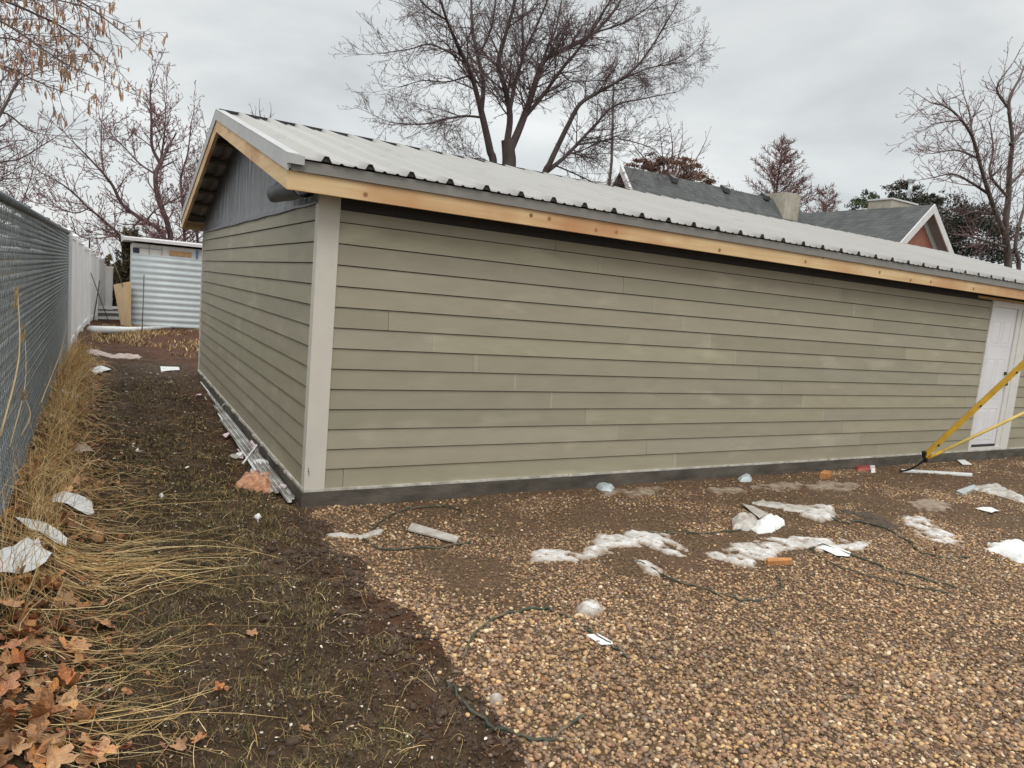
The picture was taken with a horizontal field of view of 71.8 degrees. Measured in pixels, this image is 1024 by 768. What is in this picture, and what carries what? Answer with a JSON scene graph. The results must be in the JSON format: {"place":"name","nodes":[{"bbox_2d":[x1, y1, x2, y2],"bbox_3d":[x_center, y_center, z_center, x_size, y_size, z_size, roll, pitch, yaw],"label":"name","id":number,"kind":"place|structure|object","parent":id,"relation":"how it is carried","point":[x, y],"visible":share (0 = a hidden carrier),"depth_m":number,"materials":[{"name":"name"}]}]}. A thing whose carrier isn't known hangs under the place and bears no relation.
{"place":"outdoors","nodes":[
{"label":"outdoors","id":0,"kind":"place"},
{"bbox_2d":[0,285,21,437],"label":"tall weed","id":1,"kind":"object","parent":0,"point":[16,296],"visible":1,"depth_m":2.81,"materials":[{"name":"plant"}]},
{"bbox_2d":[9,323,27,446],"bbox_3d":[-2.378,-0.018,3.417,0.048,0.504,0.698,1,8,-32],"label":"tall weed","id":2,"kind":"object","parent":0,"point":[23,334],"visible":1,"depth_m":3.45,"materials":[{"name":"plant"}]},
{"bbox_2d":[0,258,1023,767],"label":"ground","id":3,"kind":"structure","parent":0,"point":[162,354],"depth_m":4.41,"materials":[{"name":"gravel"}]},
{"bbox_2d":[0,728,17,750],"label":"maple leaf","id":4,"kind":"object","parent":3,"relation":"on","point":[6,739],"visible":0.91,"depth_m":2.40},
{"bbox_2d":[0,671,20,695],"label":"maple leaf","id":5,"kind":"object","parent":3,"relation":"on","point":[12,683],"visible":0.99,"depth_m":2.66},
{"bbox_2d":[0,597,24,606],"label":"maple leaf","id":6,"kind":"object","parent":3,"relation":"on","point":[9,602],"visible":0.94,"depth_m":3.21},
{"bbox_2d":[0,648,27,668],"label":"maple leaf","id":7,"kind":"object","parent":3,"relation":"on","point":[6,659],"visible":0.98,"depth_m":2.78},
{"bbox_2d":[0,636,27,648],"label":"maple leaf","id":8,"kind":"object","parent":3,"relation":"on","point":[12,644],"visible":0.98,"depth_m":2.93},
{"bbox_2d":[5,687,22,699],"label":"maple leaf","id":9,"kind":"object","parent":3,"relation":"on","point":[16,691],"visible":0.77,"depth_m":2.66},
{"bbox_2d":[1,699,28,712],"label":"maple leaf","id":10,"kind":"object","parent":3,"relation":"on","point":[8,708],"visible":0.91,"depth_m":2.58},
{"bbox_2d":[8,644,24,662],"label":"maple leaf","id":11,"kind":"object","parent":3,"relation":"on","point":[18,658],"visible":0.81,"depth_m":2.84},
{"bbox_2d":[10,735,33,755],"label":"maple leaf","id":12,"kind":"object","parent":3,"relation":"on","point":[19,748],"visible":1,"depth_m":2.40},
{"bbox_2d":[12,661,34,675],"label":"maple leaf","id":13,"kind":"object","parent":3,"relation":"on","point":[23,670],"visible":0.61,"depth_m":2.76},
{"bbox_2d":[20,634,41,650],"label":"maple leaf","id":14,"kind":"object","parent":3,"relation":"on","point":[30,641],"visible":0.91,"depth_m":3.02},
{"bbox_2d":[18,724,44,740],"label":"maple leaf","id":15,"kind":"object","parent":3,"relation":"on","point":[31,731],"visible":0.61,"depth_m":2.50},
{"bbox_2d":[23,676,43,689],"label":"maple leaf","id":16,"kind":"object","parent":3,"relation":"on","point":[40,680],"visible":0.9,"depth_m":2.77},
{"bbox_2d":[0,190,69,516],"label":"chain link fence","id":17,"kind":"object","parent":3,"relation":"on","point":[45,308],"visible":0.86,"depth_m":5.39,"materials":[{"name":"metal"}]},
{"bbox_2d":[20,736,50,756],"bbox_3d":[-1.660,1.250,2.455,0.104,0.078,0.082,39,67,24],"label":"maple leaf","id":18,"kind":"object","parent":3,"relation":"on","point":[34,739],"visible":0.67,"depth_m":2.43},
{"bbox_2d":[22,712,49,731],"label":"maple leaf","id":19,"kind":"object","parent":3,"relation":"on","point":[41,720],"visible":0.56,"depth_m":2.58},
{"bbox_2d":[22,619,50,629],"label":"maple leaf","id":20,"kind":"object","parent":3,"relation":"on","point":[38,627],"visible":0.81,"depth_m":3.13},
{"bbox_2d":[8,610,36,631],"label":"maple leaf","id":21,"kind":"object","parent":20,"relation":"on","point":[27,621],"visible":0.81,"depth_m":3.10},
{"bbox_2d":[26,740,54,767],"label":"maple leaf","id":22,"kind":"object","parent":3,"relation":"on","point":[33,752],"visible":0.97,"depth_m":2.44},
{"bbox_2d":[19,687,67,724],"bbox_3d":[-1.739,1.189,2.611,0.152,0.088,0.123,-20,10,-19],"label":"maple leaf","id":23,"kind":"object","parent":3,"relation":"on","point":[43,704],"visible":0.94,"depth_m":2.64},
{"bbox_2d":[0,28,94,236],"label":"bare tree","id":24,"kind":"object","parent":3,"relation":"on","point":[12,118],"visible":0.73,"depth_m":17.13,"materials":[{"name":"brown plant"}]},
{"bbox_2d":[38,730,64,743],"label":"maple leaf","id":25,"kind":"object","parent":3,"relation":"on","point":[56,735],"visible":0.69,"depth_m":2.54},
{"bbox_2d":[0,326,121,667],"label":"dry weeds","id":26,"kind":"object","parent":3,"relation":"on","point":[78,350],"visible":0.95,"depth_m":4.74,"materials":[{"name":"plant"}]},
{"bbox_2d":[46,737,79,767],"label":"maple leaf","id":27,"kind":"object","parent":3,"relation":"on","point":[63,755],"visible":1,"depth_m":2.48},
{"bbox_2d":[51,510,74,526],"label":"maple leaf","id":28,"kind":"object","parent":3,"relation":"on","point":[64,514],"visible":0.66,"depth_m":4.53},
{"bbox_2d":[57,661,85,686],"bbox_3d":[-1.816,1.195,2.901,0.084,0.103,0.125,25,6,10],"label":"maple leaf","id":29,"kind":"object","parent":3,"relation":"on","point":[64,673],"visible":0.88,"depth_m":2.91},
{"bbox_2d":[59,636,85,651],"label":"maple leaf","id":30,"kind":"object","parent":3,"relation":"on","point":[73,641],"visible":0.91,"depth_m":3.16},
{"bbox_2d":[52,491,93,514],"bbox_3d":[-3.110,0.843,5.022,0.253,0.168,0.339,1,8,-30],"label":"paper scrap","id":31,"kind":"object","parent":3,"relation":"on","point":[81,507],"visible":0.73,"depth_m":5.06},
{"bbox_2d":[65,702,92,723],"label":"maple leaf","id":32,"kind":"object","parent":3,"relation":"on","point":[81,712],"visible":0.98,"depth_m":2.69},
{"bbox_2d":[76,601,91,608],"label":"maple leaf","id":33,"kind":"object","parent":3,"relation":"on","point":[83,605],"visible":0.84,"depth_m":3.69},
{"bbox_2d":[54,591,76,604],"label":"maple leaf","id":34,"kind":"object","parent":33,"relation":"on","point":[68,596],"visible":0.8,"depth_m":3.64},
{"bbox_2d":[0,0,176,128],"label":"seed tree","id":35,"kind":"object","parent":3,"relation":"on","point":[64,72],"visible":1,"depth_m":9.40,"materials":[{"name":"brown plant"}]},
{"bbox_2d":[76,732,101,749],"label":"maple leaf","id":36,"kind":"object","parent":3,"relation":"on","point":[84,735],"visible":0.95,"depth_m":2.64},
{"bbox_2d":[66,228,113,351],"bbox_3d":[-10.772,-2.482,18.151,0.348,2.407,14.281,2,8,-27],"label":"white fence","id":37,"kind":"object","parent":3,"relation":"on","point":[85,263],"visible":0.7,"depth_m":16.64,"materials":[{"name":"plastic"}]},
{"bbox_2d":[74,735,119,764],"bbox_3d":[-1.539,1.355,2.604,0.153,0.021,0.151,6,9,10],"label":"maple leaf","id":38,"kind":"object","parent":3,"relation":"on","point":[106,747],"visible":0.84,"depth_m":2.62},
{"bbox_2d":[5,41,208,263],"bbox_3d":[-12.808,-6.709,23.368,6.613,9.028,3.823,1,8,-30],"label":"budding tree","id":39,"kind":"object","parent":3,"relation":"on","point":[160,200],"visible":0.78,"depth_m":23.46,"materials":[{"name":"brown plant"}]},
{"bbox_2d":[98,306,119,319],"bbox_3d":[-11.809,-2.081,20.599,0.697,0.402,0.120,1,8,-30],"label":"stacked siding","id":40,"kind":"object","parent":3,"relation":"on","point":[112,314],"visible":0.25,"depth_m":20.60,"materials":[{"name":"white plastic"}]},
{"bbox_2d":[104,254,120,309],"bbox_3d":[-13.968,-3.448,24.695,1.030,2.262,0.949,4,7,-10],"label":"shrub","id":41,"kind":"object","parent":3,"relation":"on","point":[108,259],"visible":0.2,"depth_m":24.58,"materials":[{"name":"green plant"}]},
{"bbox_2d":[87,349,140,358],"bbox_3d":[-7.593,-0.572,13.528,0.990,0.182,0.960,1,8,-30],"label":"housewrap strip","id":42,"kind":"object","parent":3,"relation":"on","point":[120,355],"visible":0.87,"depth_m":13.49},
{"bbox_2d":[113,281,130,325],"bbox_3d":[-10.864,-2.241,19.686,0.514,1.268,0.189,4,7,-11],"label":"plywood sheet","id":43,"kind":"object","parent":3,"relation":"on","point":[123,297],"visible":0.86,"depth_m":19.69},
{"bbox_2d":[113,224,143,309],"bbox_3d":[-11.866,-3.304,21.865,0.869,3.256,0.821,9,8,28],"label":"columnar evergreen","id":44,"kind":"object","parent":3,"relation":"on","point":[123,269],"visible":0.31,"depth_m":21.61,"materials":[{"name":"green plant"}]},
{"bbox_2d":[87,326,171,333],"bbox_3d":[-9.949,-1.478,18.582,0.222,0.278,3.923,5,7,-1],"label":"white pipe","id":45,"kind":"object","parent":3,"relation":"on","point":[107,329],"visible":0.85,"depth_m":17.68,"materials":[{"name":"plastic"}]},
{"bbox_2d":[121,235,201,328],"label":"shed","id":46,"kind":"structure","parent":3,"relation":"on","point":[170,270],"depth_m":20.36,"materials":[{"name":"metal"}]},
{"bbox_2d":[169,735,186,750],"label":"maple leaf","id":47,"kind":"object","parent":3,"relation":"on","point":[178,745],"visible":1,"depth_m":2.67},
{"bbox_2d":[0,351,463,767],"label":"dead straw","id":48,"kind":"object","parent":3,"relation":"on","point":[102,568],"visible":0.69,"depth_m":4.05,"materials":[{"name":"plant"}]},
{"bbox_2d":[0,537,53,573],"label":"paper scrap","id":49,"kind":"object","parent":48,"relation":"on","point":[6,552],"visible":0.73,"depth_m":3.69,"materials":[{"name":"paper"}]},
{"bbox_2d":[15,517,66,545],"bbox_3d":[-2.787,0.865,4.260,0.244,0.193,0.287,5,7,-2],"label":"paper scrap","id":50,"kind":"object","parent":48,"relation":"on","point":[50,529],"visible":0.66,"depth_m":4.22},
{"bbox_2d":[53,685,81,710],"bbox_3d":[-1.738,1.214,2.744,0.131,0.061,0.112,25,-5,14],"label":"maple leaf","id":51,"kind":"object","parent":48,"relation":"on","point":[71,693],"visible":0.7,"depth_m":2.77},
{"bbox_2d":[220,419,278,492],"bbox_3d":[-2.729,0.662,7.206,0.030,0.024,3.100,1,8,-30],"label":"steel channel","id":52,"kind":"object","parent":3,"relation":"on","point":[244,449],"visible":1,"depth_m":7.06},
{"bbox_2d":[207,392,294,498],"bbox_3d":[-3.101,0.528,8.019,0.030,0.024,5.300,1,8,-30],"label":"steel channel","id":53,"kind":"object","parent":3,"relation":"on","point":[276,477],"visible":0.88,"depth_m":7.36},
{"bbox_2d":[213,404,291,502],"bbox_3d":[-2.869,0.608,7.536,0.030,0.026,4.380,1,8,-30],"label":"steel channel","id":54,"kind":"object","parent":3,"relation":"on","point":[285,495],"visible":0.98,"depth_m":6.94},
{"bbox_2d":[235,470,271,493],"bbox_3d":[-2.251,0.856,6.244,0.360,0.174,0.736,1,8,-30],"label":"orange bag","id":55,"kind":"object","parent":3,"relation":"on","point":[254,480],"visible":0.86,"depth_m":6.17,"materials":[{"name":"plastic"}]},
{"bbox_2d":[24,371,486,767],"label":"seed flecks","id":56,"kind":"object","parent":3,"relation":"on","point":[109,689],"visible":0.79,"depth_m":3.64,"materials":[{"name":"plant"}]},
{"bbox_2d":[0,323,524,767],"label":"short grass","id":57,"kind":"structure","parent":3,"relation":"on","point":[217,504],"depth_m":4.02,"materials":[{"name":"plant"}]},
{"bbox_2d":[102,513,523,767],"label":"soil clods","id":58,"kind":"object","parent":3,"relation":"on","point":[443,713],"visible":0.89,"depth_m":3.42,"materials":[{"name":"soil"}]},
{"bbox_2d":[327,529,383,538],"bbox_3d":[-1.126,1.106,5.179,0.434,0.037,0.147,1,8,-30],"label":"grey strap scrap","id":59,"kind":"object","parent":3,"relation":"on","point":[377,532],"visible":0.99,"depth_m":5.14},
{"bbox_2d":[363,538,470,550],"bbox_3d":[-0.675,1.159,5.070,0.792,0.032,0.244,4,7,-9],"label":"green strap","id":60,"kind":"object","parent":3,"relation":"on","point":[367,541],"visible":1,"depth_m":5.03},
{"bbox_2d":[369,505,464,531],"bbox_3d":[-0.824,1.065,5.696,0.978,0.026,0.354,-2,10,-43],"label":"green strap","id":61,"kind":"object","parent":3,"relation":"on","point":[415,507],"visible":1,"depth_m":5.89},
{"bbox_2d":[408,523,458,542],"bbox_3d":[-0.604,1.125,5.333,0.497,0.015,0.147,9,8,29],"label":"board scrap","id":62,"kind":"object","parent":3,"relation":"on","point":[425,530],"visible":1,"depth_m":5.32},
{"bbox_2d":[489,693,503,705],"bbox_3d":[-0.075,1.436,3.217,0.100,0.039,0.084,1,8,-30],"label":"ice chunk","id":63,"kind":"object","parent":3,"relation":"on","point":[495,698],"visible":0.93,"depth_m":3.20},
{"bbox_2d":[0,352,1020,767],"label":"leaf litter","id":64,"kind":"object","parent":3,"relation":"on","point":[124,690],"visible":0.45,"depth_m":3.75,"materials":[{"name":"plant"}]},
{"bbox_2d":[0,743,14,766],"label":"maple leaf","id":65,"kind":"object","parent":64,"relation":"on","point":[4,759],"visible":1,"depth_m":2.34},
{"bbox_2d":[446,682,586,742],"bbox_3d":[-0.024,1.415,3.060,0.664,0.113,0.344,7,7,13],"label":"green strap","id":66,"kind":"object","parent":3,"relation":"on","point":[526,736],"visible":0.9,"depth_m":2.97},
{"bbox_2d":[328,0,724,195],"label":"bare tree","id":67,"kind":"object","parent":3,"relation":"on","point":[509,142],"visible":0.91,"depth_m":20.32,"materials":[{"name":"brown plant"}]},
{"bbox_2d":[461,606,629,658],"bbox_3d":[0.134,1.370,3.920,0.892,0.034,0.604,4,7,-9],"label":"green strap","id":68,"kind":"object","parent":3,"relation":"on","point":[521,611],"visible":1,"depth_m":3.98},
{"bbox_2d":[587,634,612,644],"bbox_3d":[0.485,1.397,3.871,0.076,0.007,0.152,0,9,-37],"label":"paper scrap","id":69,"kind":"object","parent":3,"relation":"on","point":[594,637],"visible":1,"depth_m":3.86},
{"bbox_2d":[181,109,1023,508],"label":"garage","id":70,"kind":"structure","parent":3,"relation":"on","point":[383,321],"depth_m":7.09,"materials":[{"name":"wood"}]},
{"bbox_2d":[971,307,1017,446],"bbox_3d":[7.325,-0.088,10.739,0.720,2.122,0.105,1,8,-30],"label":"door","id":71,"kind":"structure","parent":70,"relation":"in","point":[1004,319],"depth_m":10.75,"materials":[{"name":"paint"}]},
{"bbox_2d":[529,529,688,563],"bbox_3d":[0.735,1.253,5.361,1.450,0.036,0.660,1,8,-30],"label":"snow patch","id":72,"kind":"object","parent":3,"relation":"on","point":[603,544],"visible":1,"depth_m":5.45,"materials":[{"name":"snow"}]},
{"bbox_2d":[608,82,614,184],"bbox_3d":[3.472,-6.359,27.272,0.484,10.266,0.139,1,8,-30],"label":"utility mast","id":73,"kind":"object","parent":3,"relation":"on","point":[611,163],"visible":0.23,"depth_m":27.03,"materials":[{"name":"grey metal"}]},
{"bbox_2d":[592,486,663,496],"bbox_3d":[1.179,1.082,7.080,0.960,0.032,0.352,1,8,-30],"label":"ice film","id":74,"kind":"object","parent":3,"relation":"on","point":[639,491],"visible":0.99,"depth_m":7.07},
{"bbox_2d":[596,482,613,491],"bbox_3d":[0.937,1.036,7.125,0.216,0.064,0.280,1,8,-30],"label":"plastic bottle","id":75,"kind":"object","parent":74,"relation":"on","point":[605,486],"visible":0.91,"depth_m":7.07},
{"bbox_2d":[634,560,663,575],"bbox_3d":[0.994,1.317,5.065,0.181,0.030,0.316,4,7,-8],"label":"snow patch","id":76,"kind":"object","parent":3,"relation":"on","point":[646,567],"visible":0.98,"depth_m":5.03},
{"bbox_2d":[625,114,710,173],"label":"bare tree","id":77,"kind":"object","parent":3,"relation":"on","point":[680,153],"visible":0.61,"depth_m":42.95,"materials":[{"name":"brown plant"}]},
{"bbox_2d":[623,151,718,185],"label":"brown bush","id":78,"kind":"object","parent":3,"relation":"on","point":[683,166],"visible":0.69,"depth_m":40.98,"materials":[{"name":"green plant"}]},
{"bbox_2d":[649,529,741,533],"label":"green strap","id":79,"kind":"object","parent":3,"relation":"on","point":[699,532],"visible":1,"depth_m":5.91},
{"bbox_2d":[636,560,782,601],"bbox_3d":[1.392,1.368,4.876,1.026,0.036,0.530,6,7,4],"label":"green strap","id":80,"kind":"object","parent":3,"relation":"on","point":[733,596],"visible":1,"depth_m":4.74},
{"bbox_2d":[699,485,746,494],"bbox_3d":[2.292,1.127,7.494,0.624,0.026,0.288,1,8,-30],"label":"ice film","id":81,"kind":"object","parent":3,"relation":"on","point":[720,491],"visible":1,"depth_m":7.45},
{"bbox_2d":[732,512,756,530],"bbox_3d":[2.099,1.218,6.345,0.255,0.096,0.467,7,7,14],"label":"plastic bag","id":82,"kind":"object","parent":3,"relation":"on","point":[744,521],"visible":0.95,"depth_m":6.25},
{"bbox_2d":[742,503,768,517],"bbox_3d":[2.339,1.206,6.709,0.161,0.014,0.428,5,7,-4],"label":"paper scrap","id":83,"kind":"object","parent":3,"relation":"on","point":[757,512],"visible":1,"depth_m":6.70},
{"bbox_2d":[751,513,784,533],"bbox_3d":[2.300,1.239,6.340,0.226,0.092,0.636,10,9,37],"label":"plastic bag","id":84,"kind":"object","parent":3,"relation":"on","point":[770,523],"visible":0.99,"depth_m":6.25,"materials":[{"name":"white plastic"}]},
{"bbox_2d":[766,557,791,565],"bbox_3d":[2.029,1.349,5.386,0.259,0.036,0.072,3,8,-20],"label":"wood block","id":85,"kind":"object","parent":3,"relation":"on","point":[773,561],"depth_m":5.37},
{"bbox_2d":[726,133,833,212],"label":"dead conifer","id":86,"kind":"object","parent":3,"relation":"on","point":[782,162],"visible":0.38,"depth_m":43.83,"materials":[{"name":"brown plant"}]},
{"bbox_2d":[752,500,811,512],"bbox_3d":[2.706,1.214,7.028,0.652,0.044,0.301,6,7,7],"label":"ice film","id":87,"kind":"object","parent":3,"relation":"on","point":[791,507],"visible":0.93,"depth_m":6.99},
{"bbox_2d":[612,164,953,253],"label":"house","id":88,"kind":"structure","parent":3,"relation":"on","point":[900,221],"depth_m":33.14,"materials":[{"name":"grey"}]},
{"bbox_2d":[705,536,873,567],"bbox_3d":[2.268,1.333,5.793,1.800,0.037,0.520,1,8,-30],"label":"snow patch","id":89,"kind":"object","parent":3,"relation":"on","point":[750,551],"visible":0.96,"depth_m":5.73,"materials":[{"name":"snow"}]},
{"bbox_2d":[747,480,862,493],"bbox_3d":[3.408,1.164,8.008,1.778,0.030,0.484,2,8,-24],"label":"ice film","id":90,"kind":"object","parent":3,"relation":"on","point":[817,485],"visible":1,"depth_m":7.97,"materials":[{"name":"ice"}]},
{"bbox_2d":[799,504,835,522],"bbox_3d":[3.040,1.249,6.952,0.335,0.052,0.789,10,8,32],"label":"snow patch","id":91,"kind":"object","parent":3,"relation":"on","point":[821,513],"visible":0.95,"depth_m":6.81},
{"bbox_2d":[804,184,842,212],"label":"dead conifer","id":92,"kind":"object","parent":3,"relation":"on","point":[825,205],"visible":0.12,"depth_m":48.18,"materials":[{"name":"brown plant"}]},
{"bbox_2d":[818,545,850,556],"bbox_3d":[2.635,1.358,5.747,0.220,0.011,0.246,1,8,-30],"label":"paper scrap","id":93,"kind":"object","parent":3,"relation":"on","point":[836,551],"visible":1,"depth_m":5.74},
{"bbox_2d":[834,509,898,528],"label":"mud ridge","id":94,"kind":"structure","parent":3,"relation":"on","point":[867,516],"depth_m":6.77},
{"bbox_2d":[844,189,902,209],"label":"evergreen tree","id":95,"kind":"object","parent":3,"relation":"on","point":[863,202],"visible":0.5,"depth_m":45.90,"materials":[{"name":"green plant"}]},
{"bbox_2d":[812,549,949,593],"bbox_3d":[2.710,1.422,5.319,0.204,0.024,0.989,-2,10,-45],"label":"green strap","id":96,"kind":"object","parent":3,"relation":"on","point":[880,577],"visible":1,"depth_m":5.20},
{"bbox_2d":[808,543,980,597],"bbox_3d":[2.950,1.427,5.496,1.190,0.035,0.218,10,9,37],"label":"green strap","id":97,"kind":"object","parent":3,"relation":"on","point":[976,594],"visible":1,"depth_m":5.37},
{"bbox_2d":[831,517,969,558],"bbox_3d":[3.421,1.364,6.359,0.346,0.036,1.162,1,8,-30],"label":"green strap","id":98,"kind":"object","parent":3,"relation":"on","point":[895,533],"visible":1,"depth_m":6.35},
{"bbox_2d":[880,179,938,204],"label":"evergreen tree","id":99,"kind":"object","parent":3,"relation":"on","point":[899,187],"visible":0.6,"depth_m":47.77,"materials":[{"name":"green plant"}]},
{"bbox_2d":[906,498,953,512],"bbox_3d":[4.523,1.310,7.626,0.812,0.029,0.448,1,8,-30],"label":"snow patch","id":100,"kind":"object","parent":3,"relation":"on","point":[928,505],"visible":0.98,"depth_m":7.59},
{"bbox_2d":[902,515,963,546],"bbox_3d":[3.957,1.374,6.720,0.461,0.039,0.970,6,7,9],"label":"snow patch","id":101,"kind":"object","parent":3,"relation":"on","point":[940,535],"visible":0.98,"depth_m":6.60,"materials":[{"name":"snow"}]},
{"bbox_2d":[901,469,971,475],"bbox_3d":[5.684,1.184,9.419,1.119,0.026,0.139,4,7,-8],"label":"trim strip","id":102,"kind":"object","parent":3,"relation":"on","point":[942,472],"depth_m":9.39,"materials":[{"name":"white plastic"}]},
{"bbox_2d":[885,37,1023,269],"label":"bare tree","id":103,"kind":"object","parent":3,"relation":"on","point":[1003,228],"visible":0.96,"depth_m":39.59,"materials":[{"name":"brown plant"}]},
{"bbox_2d":[899,359,1023,471],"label":"tow bar","id":104,"kind":"object","parent":3,"relation":"on","point":[976,407],"visible":1,"depth_m":8.87,"materials":[{"name":"yellow paint"}]},
{"bbox_2d":[908,189,1023,265],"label":"evergreen tree","id":105,"kind":"object","parent":3,"relation":"on","point":[994,254],"visible":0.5,"depth_m":43.15,"materials":[{"name":"green plant"}]},
{"bbox_2d":[956,485,975,494],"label":"angle trim","id":106,"kind":"structure","parent":3,"relation":"on","point":[965,490],"depth_m":8.44,"materials":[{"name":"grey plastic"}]},
{"bbox_2d":[974,483,1023,502],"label":"snow patch","id":107,"kind":"object","parent":3,"relation":"on","point":[997,489],"visible":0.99,"depth_m":8.49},
{"bbox_2d":[985,539,1023,562],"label":"plastic bag","id":108,"kind":"object","parent":3,"relation":"on","point":[1013,549],"visible":1,"depth_m":6.17,"materials":[{"name":"white plastic"}]},
{"label":"maple leaf","id":109,"kind":"object","parent":3,"relation":"on","visible":0},
{"bbox_2d":[0,716,21,749],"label":"maple leaf","id":110,"kind":"object","parent":109,"relation":"on","point":[7,723],"visible":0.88,"depth_m":2.40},
{"bbox_2d":[0,0,1023,276],"label":"sky","id":111,"kind":"structure","parent":0,"point":[829,76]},
{"bbox_2d":[308,457,1023,767],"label":"gravel","id":112,"kind":"structure","parent":0,"point":[931,675],"depth_m":3.90,"materials":[{"name":"gravel"}]},
{"bbox_2d":[575,599,603,616],"bbox_3d":[0.471,1.356,4.276,0.187,0.050,0.240,10,9,36],"label":"snow patch","id":113,"kind":"object","parent":112,"relation":"on","point":[591,607],"visible":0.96,"depth_m":4.24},
{"label":"maple leaf","id":114,"kind":"object","parent":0,"visible":0},
{"bbox_2d":[26,685,55,702],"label":"maple leaf","id":115,"kind":"object","parent":114,"relation":"on","point":[32,696],"visible":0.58,"depth_m":2.69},
{"bbox_2d":[23,677,58,703],"bbox_3d":[-1.782,1.175,2.691,0.113,0.048,0.120,-4,15,25],"label":"maple leaf","id":116,"kind":"object","parent":115,"relation":"on","point":[53,686],"visible":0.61,"depth_m":2.72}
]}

